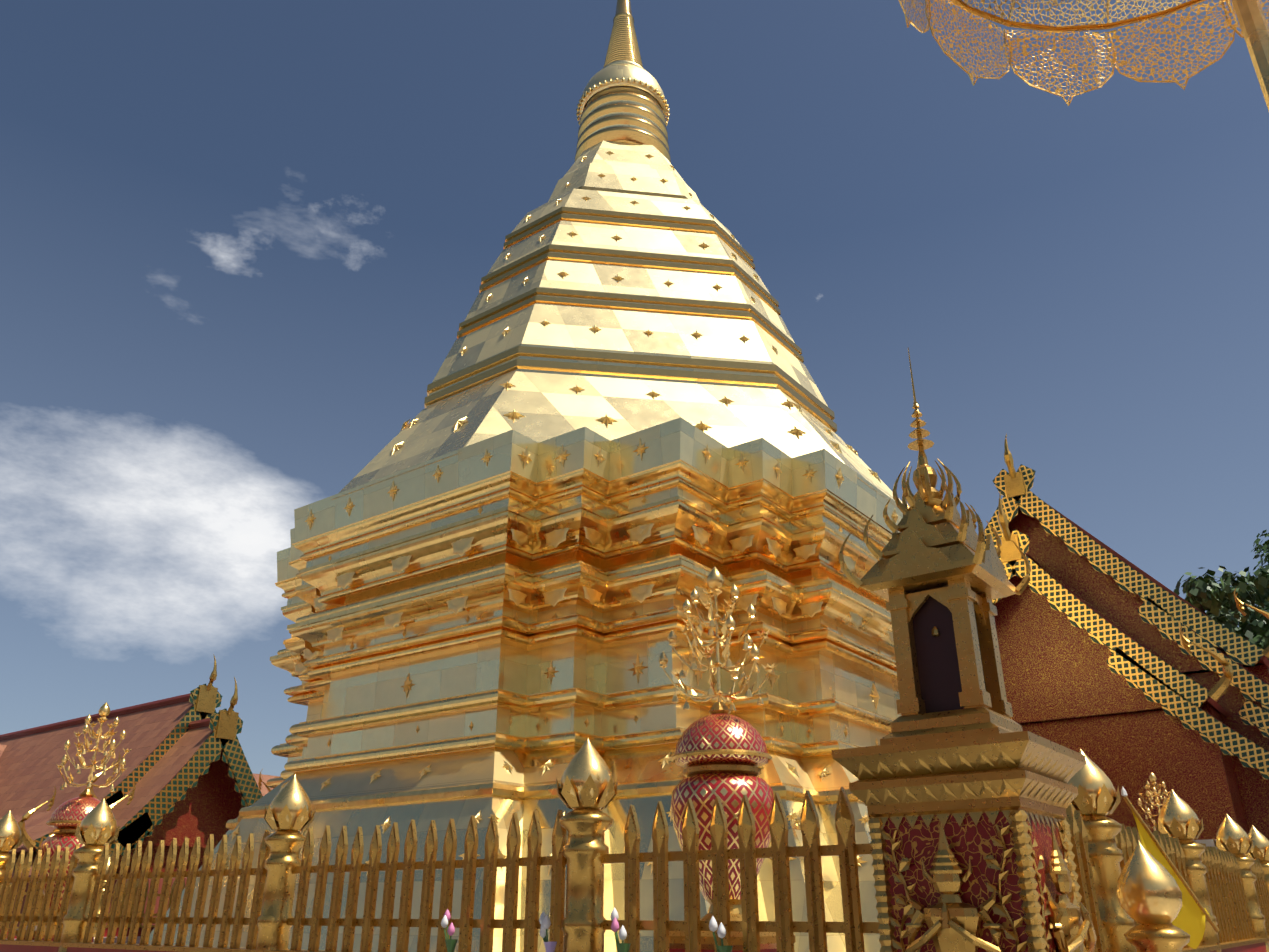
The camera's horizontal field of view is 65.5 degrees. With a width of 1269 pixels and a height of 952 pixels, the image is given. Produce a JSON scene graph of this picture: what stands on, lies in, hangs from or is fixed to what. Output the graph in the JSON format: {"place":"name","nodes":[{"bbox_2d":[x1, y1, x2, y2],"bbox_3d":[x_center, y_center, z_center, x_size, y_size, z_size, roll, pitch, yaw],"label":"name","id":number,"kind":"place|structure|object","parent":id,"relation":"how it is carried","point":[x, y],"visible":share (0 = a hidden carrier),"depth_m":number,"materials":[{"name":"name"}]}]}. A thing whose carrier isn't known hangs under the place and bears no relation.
{"place":"outdoors","nodes":[
{"label":"outdoors","id":0,"kind":"place"},
{"bbox_2d":[0,440,299,632],"bbox_3d":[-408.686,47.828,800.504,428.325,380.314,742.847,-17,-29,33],"label":"cloud","id":1,"kind":"structure","parent":0,"point":[222,532],"depth_m":817.75,"materials":[{"name":"white"}]},
{"bbox_2d":[194,234,259,274],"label":"cloud","id":2,"kind":"structure","parent":0,"point":[223,253],"depth_m":815.11,"materials":[{"name":"white"}]},
{"bbox_2d":[148,207,314,302],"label":"cloud","id":3,"kind":"structure","parent":0,"point":[223,256],"depth_m":821.83,"materials":[{"name":"white"}]},
{"bbox_2d":[164,214,358,323],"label":"cloud","id":4,"kind":"structure","parent":0,"point":[265,243],"depth_m":819.42,"materials":[{"name":"white"}]},
{"bbox_2d":[250,193,322,255],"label":"cloud","id":5,"kind":"structure","parent":0,"point":[300,227],"depth_m":830.89,"materials":[{"name":"white"}]},
{"bbox_2d":[0,925,1268,951],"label":"fence base","id":6,"kind":"object","parent":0,"point":[1245,945],"visible":0.17,"depth_m":7.79,"materials":[{"name":"gold metal"}]},
{"bbox_2d":[0,787,1268,951],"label":"fence pickets","id":7,"kind":"object","parent":6,"relation":"on","point":[1228,899],"visible":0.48,"depth_m":5.90,"materials":[{"name":"gold metal"}]},
{"bbox_2d":[0,0,1268,775],"label":"sky","id":8,"kind":"structure","parent":0,"point":[1085,282],"materials":[{"name":"blue"}]},
{"label":"ground","id":9,"kind":"structure","parent":0,"visible":0},
{"bbox_2d":[15,936,140,943],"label":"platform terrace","id":10,"kind":"structure","parent":9,"relation":"on","point":[126,940],"depth_m":14.93,"materials":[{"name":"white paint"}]},
{"bbox_2d":[15,702,130,941],"bbox_3d":[-5.375,3.392,9.617,0.712,2.358,0.694,-17,-29,33],"label":"ornamental urn","id":11,"kind":"object","parent":10,"relation":"on","point":[67,818],"visible":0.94,"depth_m":9.58,"materials":[{"name":"red metal"}]},
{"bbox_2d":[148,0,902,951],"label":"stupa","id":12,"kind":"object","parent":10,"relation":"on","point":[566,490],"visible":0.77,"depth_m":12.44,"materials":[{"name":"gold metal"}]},
{"bbox_2d":[658,567,795,951],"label":"ornamental urn","id":13,"kind":"object","parent":10,"relation":"on","point":[722,752],"visible":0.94,"depth_m":6.18,"materials":[{"name":"red ceramic"}]},
{"bbox_2d":[1137,772,1169,835],"bbox_3d":[9.030,6.369,16.705,0.795,2.620,0.794,-17,-29,33],"label":"ornamental tree","id":14,"kind":"object","parent":10,"relation":"on","point":[1152,777],"visible":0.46,"depth_m":17.04,"materials":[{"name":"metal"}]},
{"bbox_2d":[0,654,270,852],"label":"temple roof","id":15,"kind":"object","parent":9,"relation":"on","point":[33,797],"visible":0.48,"depth_m":24.28,"materials":[{"name":"ceramic"}]},
{"bbox_2d":[9,677,262,926],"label":"temple building","id":16,"kind":"structure","parent":9,"relation":"on","point":[196,780],"depth_m":22.15,"materials":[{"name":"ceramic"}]},
{"bbox_2d":[0,744,280,795],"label":"cloister wall","id":17,"kind":"structure","parent":9,"relation":"on","point":[264,789],"depth_m":35.01,"materials":[{"name":"ceramic"}]},
{"bbox_2d":[0,738,1268,951],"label":"fence posts","id":18,"kind":"object","parent":9,"relation":"on","point":[1142,888],"visible":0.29,"depth_m":5.69,"materials":[{"name":"gold metal"}]},
{"bbox_2d":[441,907,732,951],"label":"flower buds","id":19,"kind":"object","parent":18,"relation":"attached to","point":[544,921],"visible":1,"depth_m":4.93,"materials":[{"name":"pink"}]},
{"bbox_2d":[1121,786,1219,948],"bbox_3d":[2.965,2.154,5.471,0.364,0.843,0.032,-5,-24,10],"label":"yellow flag","id":20,"kind":"object","parent":18,"relation":"attached to","point":[1189,919],"visible":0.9,"depth_m":5.39,"materials":[{"name":"fabric"}]},
{"bbox_2d":[832,347,1096,951],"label":"shrine","id":21,"kind":"object","parent":9,"relation":"on","point":[963,791],"depth_m":4.03,"materials":[{"name":"gold metal"}]},
{"bbox_2d":[899,0,1268,110],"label":"ceremonial umbrella","id":22,"kind":"object","parent":9,"relation":"on","point":[1253,26],"visible":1,"depth_m":5.07,"materials":[{"name":"gold metal"}]},
{"bbox_2d":[984,433,1268,839],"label":"viharn","id":23,"kind":"structure","parent":9,"relation":"on","point":[1144,609],"depth_m":22.38,"materials":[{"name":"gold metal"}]},
{"bbox_2d":[992,491,1268,848],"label":"temple building","id":24,"kind":"structure","parent":23,"relation":"attached to","point":[1065,652],"depth_m":21.27,"materials":[{"name":"red paint"}]},
{"bbox_2d":[1174,559,1268,673],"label":"tree","id":25,"kind":"object","parent":9,"relation":"on","point":[1213,600],"visible":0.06,"depth_m":29.84,"materials":[{"name":"green plant"}]},
{"bbox_2d":[1195,529,1268,672],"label":"tree","id":26,"kind":"object","parent":9,"relation":"on","point":[1264,548],"depth_m":39.29,"materials":[{"name":"green plant"}]}
]}

